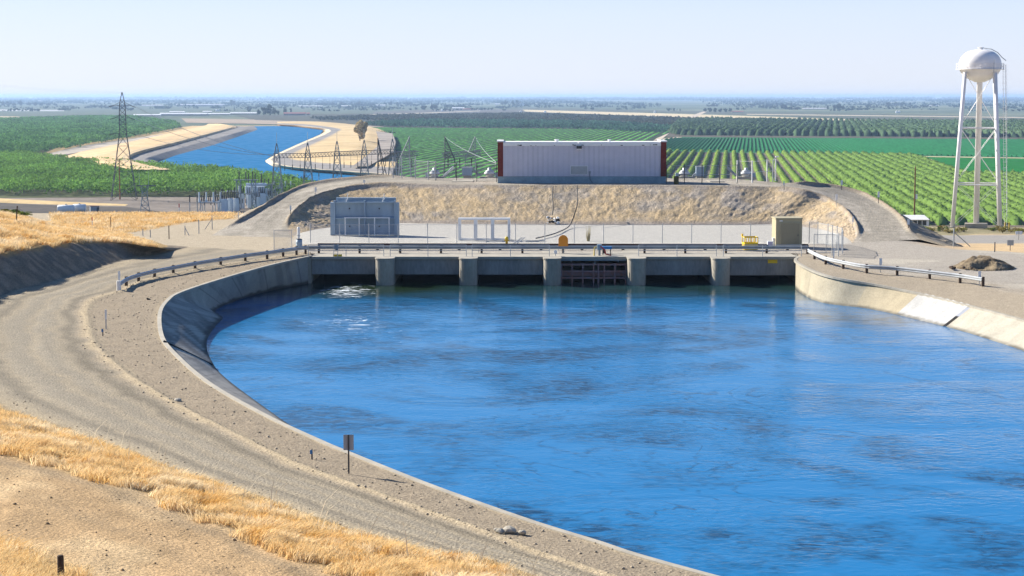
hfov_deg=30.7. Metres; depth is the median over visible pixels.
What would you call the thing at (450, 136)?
vineyard row
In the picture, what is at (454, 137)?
vineyard row
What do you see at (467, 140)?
vineyard row
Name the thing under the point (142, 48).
sky
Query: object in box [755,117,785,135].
grove row
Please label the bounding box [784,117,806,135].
grove row
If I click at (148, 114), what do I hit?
barn
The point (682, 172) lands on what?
air valve
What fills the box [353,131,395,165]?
dirt track
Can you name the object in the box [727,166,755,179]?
air valve
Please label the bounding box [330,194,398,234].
bulkhead panel
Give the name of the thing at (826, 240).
fence gate
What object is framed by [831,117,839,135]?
grove row
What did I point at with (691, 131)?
grove row
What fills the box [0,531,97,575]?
dry grass
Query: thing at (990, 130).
grove row
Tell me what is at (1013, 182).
orchard row
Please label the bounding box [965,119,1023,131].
grove row
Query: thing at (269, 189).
switch gantry
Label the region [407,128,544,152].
vineyard row
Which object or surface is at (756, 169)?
orchard row
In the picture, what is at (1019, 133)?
grove row
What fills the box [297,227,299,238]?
bollard
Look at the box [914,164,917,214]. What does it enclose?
utility pole
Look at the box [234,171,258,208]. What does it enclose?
switch gantry
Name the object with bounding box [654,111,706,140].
dirt road
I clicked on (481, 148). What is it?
vineyard row
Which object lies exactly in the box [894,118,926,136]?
grove row
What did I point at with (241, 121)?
dirt road
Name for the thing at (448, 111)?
field
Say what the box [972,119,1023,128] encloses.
grove row
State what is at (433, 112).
dirt road
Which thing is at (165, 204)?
dirt road
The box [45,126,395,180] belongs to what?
dry grassland
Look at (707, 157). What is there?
orchard row
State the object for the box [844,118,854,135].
grove row
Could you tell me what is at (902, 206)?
orchard row
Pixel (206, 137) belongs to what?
power line
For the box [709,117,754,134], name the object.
grove row
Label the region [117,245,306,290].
guardrail
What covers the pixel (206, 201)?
switch rack
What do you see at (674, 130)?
grove row
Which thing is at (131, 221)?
dry grass
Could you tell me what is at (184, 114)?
barn
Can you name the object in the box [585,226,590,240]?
weed
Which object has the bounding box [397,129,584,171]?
vineyard row
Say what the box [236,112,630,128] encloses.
field
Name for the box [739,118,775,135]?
grove row
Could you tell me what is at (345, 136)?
canal bank
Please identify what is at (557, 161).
pump building
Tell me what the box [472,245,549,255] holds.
pipe railing
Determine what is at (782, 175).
orchard row
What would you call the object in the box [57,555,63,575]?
fence post
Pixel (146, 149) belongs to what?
canal bank
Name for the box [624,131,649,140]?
vineyard row
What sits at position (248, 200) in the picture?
transformer
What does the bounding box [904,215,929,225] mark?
shed
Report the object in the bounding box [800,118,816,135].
grove row
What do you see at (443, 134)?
vineyard row
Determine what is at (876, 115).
dirt road
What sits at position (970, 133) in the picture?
grove row
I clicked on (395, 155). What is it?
truss beam
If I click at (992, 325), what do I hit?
canal wall
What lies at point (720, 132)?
grove row
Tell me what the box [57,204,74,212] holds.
storage tank
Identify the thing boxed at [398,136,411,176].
frame tower
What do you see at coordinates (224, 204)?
transformer
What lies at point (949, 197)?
orchard row
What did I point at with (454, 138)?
vineyard row
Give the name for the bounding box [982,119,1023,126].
grove row
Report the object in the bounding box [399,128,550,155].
vineyard row
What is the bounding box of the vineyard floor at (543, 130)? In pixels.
[375,127,669,177]
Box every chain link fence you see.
[310,223,809,242]
[809,222,843,256]
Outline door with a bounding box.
[780,223,800,245]
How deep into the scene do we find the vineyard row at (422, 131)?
2402.71 m
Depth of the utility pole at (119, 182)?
840.55 m
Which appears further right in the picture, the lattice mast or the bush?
the lattice mast
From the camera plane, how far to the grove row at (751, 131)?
2290.50 m
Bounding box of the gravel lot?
[797,250,1023,318]
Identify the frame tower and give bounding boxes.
[377,138,386,174]
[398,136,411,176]
[443,137,455,177]
[465,136,475,177]
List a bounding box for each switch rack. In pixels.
[198,192,222,211]
[274,181,294,188]
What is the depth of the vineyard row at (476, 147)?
1627.81 m
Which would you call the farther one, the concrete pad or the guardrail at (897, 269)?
the concrete pad
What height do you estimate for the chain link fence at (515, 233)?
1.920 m
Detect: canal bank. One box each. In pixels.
[66,124,256,169]
[265,121,395,175]
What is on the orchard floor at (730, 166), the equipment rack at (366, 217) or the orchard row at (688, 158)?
the orchard row at (688, 158)
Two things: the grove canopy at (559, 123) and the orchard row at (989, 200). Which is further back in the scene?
the grove canopy at (559, 123)
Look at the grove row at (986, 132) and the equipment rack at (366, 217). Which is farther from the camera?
the grove row at (986, 132)
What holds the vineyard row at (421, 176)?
on the vineyard floor at (543, 130)
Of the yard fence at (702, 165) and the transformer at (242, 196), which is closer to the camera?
the yard fence at (702, 165)
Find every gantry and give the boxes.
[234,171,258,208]
[260,178,273,200]
[272,128,396,197]
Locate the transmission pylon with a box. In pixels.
[109,92,137,200]
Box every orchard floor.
[0,126,285,197]
[666,151,1023,226]
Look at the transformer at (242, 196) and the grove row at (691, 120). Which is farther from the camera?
the grove row at (691, 120)
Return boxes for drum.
[296,239,301,246]
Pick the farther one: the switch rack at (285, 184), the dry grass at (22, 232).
the switch rack at (285, 184)
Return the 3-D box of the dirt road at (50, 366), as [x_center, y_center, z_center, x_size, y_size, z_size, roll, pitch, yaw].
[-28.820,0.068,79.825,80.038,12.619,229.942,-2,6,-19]
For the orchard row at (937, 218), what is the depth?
823.80 m
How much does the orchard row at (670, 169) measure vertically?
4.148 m
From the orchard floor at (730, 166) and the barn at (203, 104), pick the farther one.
the barn at (203, 104)
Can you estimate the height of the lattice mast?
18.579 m
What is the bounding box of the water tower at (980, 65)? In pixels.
[949,47,1007,228]
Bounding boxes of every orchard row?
[666,148,679,164]
[667,149,687,177]
[672,149,695,177]
[688,149,703,175]
[702,149,711,171]
[709,150,719,177]
[720,150,728,178]
[731,150,738,178]
[739,149,750,175]
[749,151,763,180]
[757,150,776,181]
[765,150,789,182]
[773,150,801,181]
[782,150,817,182]
[790,150,833,183]
[798,150,853,188]
[807,150,903,214]
[816,150,930,224]
[824,150,949,225]
[833,150,965,224]
[842,151,987,222]
[852,151,1003,224]
[861,150,1022,224]
[870,151,1023,221]
[879,152,1023,211]
[889,151,1023,204]
[898,152,1023,197]
[907,152,1023,192]
[972,170,1023,187]
[984,169,1023,183]
[995,169,1023,179]
[1009,170,1023,176]
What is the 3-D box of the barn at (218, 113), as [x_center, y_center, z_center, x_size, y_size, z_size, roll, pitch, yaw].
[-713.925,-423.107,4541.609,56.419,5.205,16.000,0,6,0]
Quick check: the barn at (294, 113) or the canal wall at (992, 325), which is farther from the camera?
the barn at (294, 113)
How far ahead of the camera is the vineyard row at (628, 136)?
2102.59 m
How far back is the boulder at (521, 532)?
61.25 m
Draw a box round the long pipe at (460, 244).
[318,243,807,245]
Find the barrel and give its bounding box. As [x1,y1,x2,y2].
[674,176,678,183]
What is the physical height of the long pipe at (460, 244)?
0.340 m
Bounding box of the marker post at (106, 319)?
[105,310,106,328]
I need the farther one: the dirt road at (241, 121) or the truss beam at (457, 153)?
the dirt road at (241, 121)
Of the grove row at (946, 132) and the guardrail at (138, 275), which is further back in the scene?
the grove row at (946, 132)
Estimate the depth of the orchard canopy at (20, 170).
948.67 m
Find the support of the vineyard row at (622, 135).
on the vineyard floor at (543, 130)
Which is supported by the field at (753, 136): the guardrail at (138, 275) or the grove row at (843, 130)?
the grove row at (843, 130)
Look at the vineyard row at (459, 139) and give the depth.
1967.11 m
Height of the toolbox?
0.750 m
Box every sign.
[343,435,353,473]
[558,235,567,252]
[1007,240,1013,248]
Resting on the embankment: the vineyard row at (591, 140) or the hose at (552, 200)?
the hose at (552, 200)
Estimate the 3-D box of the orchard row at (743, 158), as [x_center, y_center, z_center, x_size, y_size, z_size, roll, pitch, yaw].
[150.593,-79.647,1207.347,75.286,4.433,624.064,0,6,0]
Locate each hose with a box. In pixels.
[536,185,577,238]
[552,187,553,214]
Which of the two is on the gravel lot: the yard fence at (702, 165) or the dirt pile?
the dirt pile
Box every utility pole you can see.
[119,160,120,198]
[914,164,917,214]
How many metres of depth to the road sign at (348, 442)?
71.08 m
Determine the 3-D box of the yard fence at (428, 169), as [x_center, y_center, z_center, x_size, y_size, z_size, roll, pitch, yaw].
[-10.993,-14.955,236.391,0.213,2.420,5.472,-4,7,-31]
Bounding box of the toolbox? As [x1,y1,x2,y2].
[602,246,611,254]
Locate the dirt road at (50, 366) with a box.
[0,238,703,575]
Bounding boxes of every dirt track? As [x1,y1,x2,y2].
[50,134,162,154]
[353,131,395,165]
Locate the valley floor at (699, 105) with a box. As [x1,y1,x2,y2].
[0,99,1023,209]
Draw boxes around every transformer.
[221,191,227,211]
[227,191,233,211]
[233,191,238,210]
[238,185,244,208]
[246,173,266,204]
[247,187,250,207]
[254,191,260,206]
[260,186,265,204]
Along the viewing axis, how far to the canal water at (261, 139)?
1528.27 m
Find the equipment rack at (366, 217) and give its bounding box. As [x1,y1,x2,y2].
[344,217,389,235]
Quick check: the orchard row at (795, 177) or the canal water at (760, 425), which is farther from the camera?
the orchard row at (795, 177)
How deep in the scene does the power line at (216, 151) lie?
832.58 m
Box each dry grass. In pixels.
[0,210,158,252]
[0,404,537,575]
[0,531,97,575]
[46,211,242,232]
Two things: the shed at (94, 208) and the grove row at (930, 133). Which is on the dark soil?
the shed at (94, 208)
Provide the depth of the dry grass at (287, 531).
59.21 m
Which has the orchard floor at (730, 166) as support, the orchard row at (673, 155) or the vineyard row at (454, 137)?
the orchard row at (673, 155)
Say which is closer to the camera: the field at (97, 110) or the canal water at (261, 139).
the canal water at (261, 139)
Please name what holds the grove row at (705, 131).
on the field at (753, 136)
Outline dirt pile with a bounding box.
[949,255,1014,270]
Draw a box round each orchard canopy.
[0,114,180,152]
[0,149,318,194]
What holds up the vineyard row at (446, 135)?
on the vineyard floor at (543, 130)
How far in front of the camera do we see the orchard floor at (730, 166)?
1212.69 m
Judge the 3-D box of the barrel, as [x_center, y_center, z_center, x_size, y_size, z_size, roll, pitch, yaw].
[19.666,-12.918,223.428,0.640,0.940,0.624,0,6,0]
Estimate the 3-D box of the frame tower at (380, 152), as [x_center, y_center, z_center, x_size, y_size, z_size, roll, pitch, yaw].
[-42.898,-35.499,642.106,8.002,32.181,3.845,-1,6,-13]
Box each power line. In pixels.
[135,106,270,155]
[135,119,274,155]
[136,134,273,154]
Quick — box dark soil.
[0,203,159,212]
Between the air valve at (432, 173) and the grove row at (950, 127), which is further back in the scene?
the grove row at (950, 127)
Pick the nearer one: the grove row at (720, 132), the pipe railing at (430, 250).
the pipe railing at (430, 250)
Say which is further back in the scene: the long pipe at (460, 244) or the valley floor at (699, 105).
the valley floor at (699, 105)
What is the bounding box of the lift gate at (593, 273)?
[561,260,625,282]
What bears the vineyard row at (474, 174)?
on the vineyard floor at (543, 130)
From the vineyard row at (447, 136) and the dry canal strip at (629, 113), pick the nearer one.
the vineyard row at (447, 136)
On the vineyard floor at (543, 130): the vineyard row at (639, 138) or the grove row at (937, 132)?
the vineyard row at (639, 138)
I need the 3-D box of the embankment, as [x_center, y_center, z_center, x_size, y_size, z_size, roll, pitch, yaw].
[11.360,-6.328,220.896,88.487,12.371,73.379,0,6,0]
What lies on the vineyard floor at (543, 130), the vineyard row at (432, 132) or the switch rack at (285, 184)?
the vineyard row at (432, 132)
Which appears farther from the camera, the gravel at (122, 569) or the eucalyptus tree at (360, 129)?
the eucalyptus tree at (360, 129)
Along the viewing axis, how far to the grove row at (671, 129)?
2607.14 m
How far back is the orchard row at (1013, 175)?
1019.12 m
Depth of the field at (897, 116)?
4920.89 m
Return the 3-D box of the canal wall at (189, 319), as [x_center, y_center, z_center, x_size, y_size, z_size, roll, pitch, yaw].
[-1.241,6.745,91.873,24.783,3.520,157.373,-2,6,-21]
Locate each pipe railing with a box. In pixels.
[308,245,383,255]
[390,245,466,255]
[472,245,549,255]
[638,245,716,255]
[723,245,801,255]
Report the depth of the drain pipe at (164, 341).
111.92 m
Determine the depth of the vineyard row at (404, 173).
1338.89 m
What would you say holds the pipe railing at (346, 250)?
on the check bridge
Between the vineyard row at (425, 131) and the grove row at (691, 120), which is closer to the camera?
the vineyard row at (425, 131)
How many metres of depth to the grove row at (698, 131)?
2349.31 m
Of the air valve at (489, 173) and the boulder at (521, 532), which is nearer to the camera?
the boulder at (521, 532)
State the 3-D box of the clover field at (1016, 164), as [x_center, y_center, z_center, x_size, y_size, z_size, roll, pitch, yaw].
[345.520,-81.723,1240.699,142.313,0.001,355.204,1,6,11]
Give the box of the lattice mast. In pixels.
[136,175,155,211]
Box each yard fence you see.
[392,157,415,177]
[415,160,435,179]
[435,162,496,181]
[666,164,737,183]
[736,159,775,182]
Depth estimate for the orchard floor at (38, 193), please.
890.15 m
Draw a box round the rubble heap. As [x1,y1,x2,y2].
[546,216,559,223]
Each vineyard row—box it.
[393,128,449,134]
[393,128,455,135]
[394,128,443,133]
[394,128,461,136]
[395,128,515,146]
[395,128,526,149]
[396,128,521,147]
[396,128,555,158]
[397,128,467,136]
[397,128,473,137]
[397,128,485,139]
[397,128,532,150]
[397,129,578,168]
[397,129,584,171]
[397,129,591,174]
[398,128,479,138]
[398,128,491,140]
[398,128,509,144]
[398,129,559,160]
[398,129,565,162]
[398,129,572,165]
[399,128,497,141]
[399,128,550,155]
[402,128,503,142]
[405,128,538,150]
[405,129,597,176]
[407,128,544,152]
[416,129,603,177]
[438,129,608,175]
[446,130,612,177]
[459,129,619,177]
[477,130,625,177]
[600,131,629,140]
[611,131,635,140]
[616,131,640,140]
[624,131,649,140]
[633,131,655,140]
[641,131,662,140]
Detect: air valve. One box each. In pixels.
[425,166,453,177]
[471,166,497,177]
[675,168,695,177]
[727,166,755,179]
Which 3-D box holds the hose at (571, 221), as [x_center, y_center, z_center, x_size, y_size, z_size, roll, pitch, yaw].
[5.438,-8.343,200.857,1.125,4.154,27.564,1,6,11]
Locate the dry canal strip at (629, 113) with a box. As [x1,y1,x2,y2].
[524,110,854,119]
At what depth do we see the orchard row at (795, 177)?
1141.34 m
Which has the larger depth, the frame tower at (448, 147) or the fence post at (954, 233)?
the frame tower at (448, 147)
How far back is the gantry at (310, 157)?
850.02 m
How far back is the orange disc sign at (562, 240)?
171.59 m
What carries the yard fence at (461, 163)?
on the embankment
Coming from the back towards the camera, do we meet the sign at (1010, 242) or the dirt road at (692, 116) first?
the dirt road at (692, 116)
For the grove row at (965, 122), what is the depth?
2119.61 m
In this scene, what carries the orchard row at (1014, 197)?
on the orchard floor at (730, 166)
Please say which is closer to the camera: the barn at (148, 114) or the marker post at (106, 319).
the marker post at (106, 319)
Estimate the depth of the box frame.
187.45 m
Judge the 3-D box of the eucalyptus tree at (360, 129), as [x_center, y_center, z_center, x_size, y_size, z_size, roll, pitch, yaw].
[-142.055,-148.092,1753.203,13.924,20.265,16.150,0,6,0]
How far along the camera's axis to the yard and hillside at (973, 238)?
191.64 m
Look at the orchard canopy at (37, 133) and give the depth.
2228.27 m
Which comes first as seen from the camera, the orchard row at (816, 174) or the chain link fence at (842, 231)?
the chain link fence at (842, 231)
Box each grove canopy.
[310,112,703,124]
[365,118,670,131]
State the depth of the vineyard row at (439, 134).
2223.42 m
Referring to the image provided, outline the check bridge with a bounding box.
[307,249,797,284]
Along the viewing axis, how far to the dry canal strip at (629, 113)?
4651.85 m
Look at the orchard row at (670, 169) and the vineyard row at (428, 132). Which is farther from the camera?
the vineyard row at (428, 132)
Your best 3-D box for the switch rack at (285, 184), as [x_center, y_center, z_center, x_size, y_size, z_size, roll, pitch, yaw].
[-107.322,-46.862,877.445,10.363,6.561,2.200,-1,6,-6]
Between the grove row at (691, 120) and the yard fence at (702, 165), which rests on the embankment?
the yard fence at (702, 165)
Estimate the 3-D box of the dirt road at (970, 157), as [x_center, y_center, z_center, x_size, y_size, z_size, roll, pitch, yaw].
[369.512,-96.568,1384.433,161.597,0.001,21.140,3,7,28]
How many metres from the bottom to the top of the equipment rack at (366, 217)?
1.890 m
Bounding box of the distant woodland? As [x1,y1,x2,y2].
[0,96,1023,110]
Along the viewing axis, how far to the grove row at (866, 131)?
2248.86 m
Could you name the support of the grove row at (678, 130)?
on the field at (753, 136)
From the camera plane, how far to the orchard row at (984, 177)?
1045.90 m
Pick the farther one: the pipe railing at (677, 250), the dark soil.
the dark soil
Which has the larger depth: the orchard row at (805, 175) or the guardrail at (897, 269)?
the orchard row at (805, 175)
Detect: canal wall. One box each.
[157,255,718,575]
[794,256,1023,350]
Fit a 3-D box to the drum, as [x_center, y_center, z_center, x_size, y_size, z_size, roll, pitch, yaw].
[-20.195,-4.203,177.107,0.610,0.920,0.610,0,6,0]
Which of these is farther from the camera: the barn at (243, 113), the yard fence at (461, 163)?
the barn at (243, 113)
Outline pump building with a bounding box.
[497,139,666,182]
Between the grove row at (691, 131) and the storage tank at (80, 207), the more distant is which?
the grove row at (691, 131)
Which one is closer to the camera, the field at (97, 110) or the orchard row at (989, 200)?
the orchard row at (989, 200)
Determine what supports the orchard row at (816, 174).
on the orchard floor at (730, 166)
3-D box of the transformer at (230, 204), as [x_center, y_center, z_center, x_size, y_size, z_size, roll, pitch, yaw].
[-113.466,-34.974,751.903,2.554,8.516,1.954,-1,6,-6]
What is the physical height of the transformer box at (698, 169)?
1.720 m
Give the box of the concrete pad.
[452,180,473,181]
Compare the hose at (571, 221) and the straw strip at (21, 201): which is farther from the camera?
the straw strip at (21, 201)
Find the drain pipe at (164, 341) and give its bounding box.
[163,340,212,364]
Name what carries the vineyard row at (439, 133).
on the vineyard floor at (543, 130)
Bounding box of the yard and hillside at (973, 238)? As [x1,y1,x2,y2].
[28,213,1023,253]
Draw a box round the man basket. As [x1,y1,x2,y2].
[741,234,757,249]
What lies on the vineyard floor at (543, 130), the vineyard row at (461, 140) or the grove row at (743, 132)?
the vineyard row at (461, 140)
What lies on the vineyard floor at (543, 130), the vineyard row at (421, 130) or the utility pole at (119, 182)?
the vineyard row at (421, 130)
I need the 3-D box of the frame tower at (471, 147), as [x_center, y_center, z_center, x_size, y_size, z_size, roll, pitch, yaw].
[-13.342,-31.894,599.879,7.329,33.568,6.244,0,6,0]
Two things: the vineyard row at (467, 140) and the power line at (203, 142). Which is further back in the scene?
the vineyard row at (467, 140)
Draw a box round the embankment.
[212,175,963,254]
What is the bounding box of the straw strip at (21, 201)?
[0,198,127,205]
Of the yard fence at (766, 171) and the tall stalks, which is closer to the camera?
the tall stalks
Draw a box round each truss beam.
[391,151,418,167]
[441,150,480,167]
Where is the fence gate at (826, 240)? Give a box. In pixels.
[814,234,837,252]
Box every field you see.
[0,104,487,116]
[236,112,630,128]
[373,108,524,113]
[504,107,1023,118]
[666,117,1023,138]
[666,137,1023,157]
[929,157,1023,172]
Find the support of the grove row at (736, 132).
on the field at (753, 136)
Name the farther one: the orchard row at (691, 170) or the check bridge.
the orchard row at (691, 170)
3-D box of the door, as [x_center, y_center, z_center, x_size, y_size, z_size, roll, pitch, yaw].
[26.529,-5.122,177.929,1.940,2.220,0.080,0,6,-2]
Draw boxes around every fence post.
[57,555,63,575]
[953,228,969,246]
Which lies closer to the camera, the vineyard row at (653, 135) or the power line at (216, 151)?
the power line at (216, 151)
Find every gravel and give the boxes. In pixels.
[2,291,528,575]
[6,458,321,573]
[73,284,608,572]
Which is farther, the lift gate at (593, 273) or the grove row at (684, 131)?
the grove row at (684, 131)
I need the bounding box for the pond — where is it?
[0,109,63,110]
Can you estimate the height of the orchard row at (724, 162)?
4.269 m
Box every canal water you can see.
[162,126,353,180]
[207,274,1023,575]
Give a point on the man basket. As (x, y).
(748, 243)
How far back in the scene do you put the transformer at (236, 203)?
754.78 m
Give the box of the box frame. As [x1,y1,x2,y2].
[458,217,509,239]
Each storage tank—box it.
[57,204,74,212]
[73,203,85,211]
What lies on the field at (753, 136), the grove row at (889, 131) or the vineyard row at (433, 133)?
the grove row at (889, 131)
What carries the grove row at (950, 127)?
on the field at (753, 136)
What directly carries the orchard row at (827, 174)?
on the orchard floor at (730, 166)
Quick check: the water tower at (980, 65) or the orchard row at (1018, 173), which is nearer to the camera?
the water tower at (980, 65)
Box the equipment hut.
[771,216,802,245]
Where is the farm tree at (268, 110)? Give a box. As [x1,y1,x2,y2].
[265,104,271,115]
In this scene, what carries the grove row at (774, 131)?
on the field at (753, 136)
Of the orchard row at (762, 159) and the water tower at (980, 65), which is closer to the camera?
the water tower at (980, 65)
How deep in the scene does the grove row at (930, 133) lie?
2215.42 m
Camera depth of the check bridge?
168.51 m
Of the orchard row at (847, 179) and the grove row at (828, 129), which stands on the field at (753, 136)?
the grove row at (828, 129)
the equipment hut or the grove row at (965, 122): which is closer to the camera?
the equipment hut
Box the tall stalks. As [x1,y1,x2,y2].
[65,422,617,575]
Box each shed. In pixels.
[90,206,98,211]
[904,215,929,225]
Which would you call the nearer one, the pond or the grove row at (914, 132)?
the grove row at (914, 132)
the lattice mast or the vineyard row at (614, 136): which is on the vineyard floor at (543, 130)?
the vineyard row at (614, 136)
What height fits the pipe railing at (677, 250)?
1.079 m
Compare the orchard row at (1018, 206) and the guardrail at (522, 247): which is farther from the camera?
the orchard row at (1018, 206)
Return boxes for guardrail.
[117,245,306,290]
[307,245,808,253]
[807,249,984,286]
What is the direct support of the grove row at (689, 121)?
on the field at (753, 136)
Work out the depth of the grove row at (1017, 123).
2632.33 m
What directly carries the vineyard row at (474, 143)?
on the vineyard floor at (543, 130)
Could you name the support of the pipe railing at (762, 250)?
on the check bridge
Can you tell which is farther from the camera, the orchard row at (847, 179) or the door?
the orchard row at (847, 179)
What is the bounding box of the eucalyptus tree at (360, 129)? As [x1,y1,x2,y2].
[353,120,367,140]
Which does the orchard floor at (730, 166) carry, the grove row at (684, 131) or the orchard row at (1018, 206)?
the orchard row at (1018, 206)
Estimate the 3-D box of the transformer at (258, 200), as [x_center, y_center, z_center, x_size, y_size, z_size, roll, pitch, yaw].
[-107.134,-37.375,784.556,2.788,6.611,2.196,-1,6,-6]
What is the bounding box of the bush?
[9,209,32,216]
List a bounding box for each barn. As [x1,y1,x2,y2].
[133,114,160,115]
[160,113,207,115]
[169,111,184,112]
[176,104,224,105]
[208,113,229,114]
[230,112,257,114]
[283,112,305,114]
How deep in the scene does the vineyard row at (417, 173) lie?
1303.80 m
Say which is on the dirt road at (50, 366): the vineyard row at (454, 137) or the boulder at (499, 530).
the boulder at (499, 530)
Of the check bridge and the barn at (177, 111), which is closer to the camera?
the check bridge
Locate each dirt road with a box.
[0,238,703,575]
[2,197,249,212]
[181,118,378,126]
[370,111,469,114]
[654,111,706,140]
[747,114,1023,117]
[926,156,1016,157]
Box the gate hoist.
[593,244,610,255]
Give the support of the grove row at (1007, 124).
on the field at (753, 136)
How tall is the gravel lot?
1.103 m
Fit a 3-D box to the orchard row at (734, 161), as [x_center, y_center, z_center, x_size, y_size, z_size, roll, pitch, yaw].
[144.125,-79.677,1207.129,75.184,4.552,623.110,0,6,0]
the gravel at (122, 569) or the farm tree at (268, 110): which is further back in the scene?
the farm tree at (268, 110)
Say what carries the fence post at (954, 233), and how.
on the yard and hillside at (973, 238)
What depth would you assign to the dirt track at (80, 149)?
1716.38 m
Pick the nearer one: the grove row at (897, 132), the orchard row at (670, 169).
the orchard row at (670, 169)
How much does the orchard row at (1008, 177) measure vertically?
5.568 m
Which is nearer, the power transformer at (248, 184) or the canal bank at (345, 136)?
the power transformer at (248, 184)
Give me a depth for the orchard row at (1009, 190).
1042.14 m
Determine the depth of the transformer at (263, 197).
799.16 m
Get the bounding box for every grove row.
[669,117,722,132]
[670,116,718,126]
[671,116,712,124]
[672,116,726,133]
[674,116,708,122]
[675,116,732,133]
[680,118,734,134]
[687,117,739,134]
[694,117,745,134]
[701,117,750,134]
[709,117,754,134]
[717,117,760,135]
[724,117,766,135]
[731,117,771,135]
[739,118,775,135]
[747,117,779,135]
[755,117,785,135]
[762,118,791,135]
[770,118,795,135]
[778,117,800,135]
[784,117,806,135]
[793,118,811,135]
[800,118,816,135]
[808,118,822,135]
[816,117,827,135]
[824,117,832,135]
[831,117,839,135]
[838,117,847,135]
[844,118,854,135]
[849,118,862,136]
[855,118,871,136]
[861,118,878,135]
[866,117,886,136]
[871,118,894,136]
[877,118,902,136]
[882,118,910,136]
[889,118,918,136]
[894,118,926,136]
[900,119,934,136]
[904,118,942,136]
[910,118,952,136]
[916,118,957,136]
[921,119,966,136]
[927,119,974,136]
[933,119,984,136]
[937,119,991,136]
[942,118,1002,137]
[950,118,1008,136]
[955,117,1016,137]
[963,119,1023,136]
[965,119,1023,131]
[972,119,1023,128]
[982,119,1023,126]
[982,120,1023,127]
[988,119,1023,126]
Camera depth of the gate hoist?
169.11 m
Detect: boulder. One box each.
[496,528,503,533]
[503,525,516,533]
[518,530,525,534]
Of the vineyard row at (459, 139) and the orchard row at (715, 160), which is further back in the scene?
the vineyard row at (459, 139)
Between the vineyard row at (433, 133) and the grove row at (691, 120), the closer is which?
the vineyard row at (433, 133)
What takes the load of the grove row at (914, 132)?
on the field at (753, 136)
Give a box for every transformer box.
[462,167,472,177]
[695,166,703,177]
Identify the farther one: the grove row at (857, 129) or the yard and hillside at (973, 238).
the grove row at (857, 129)

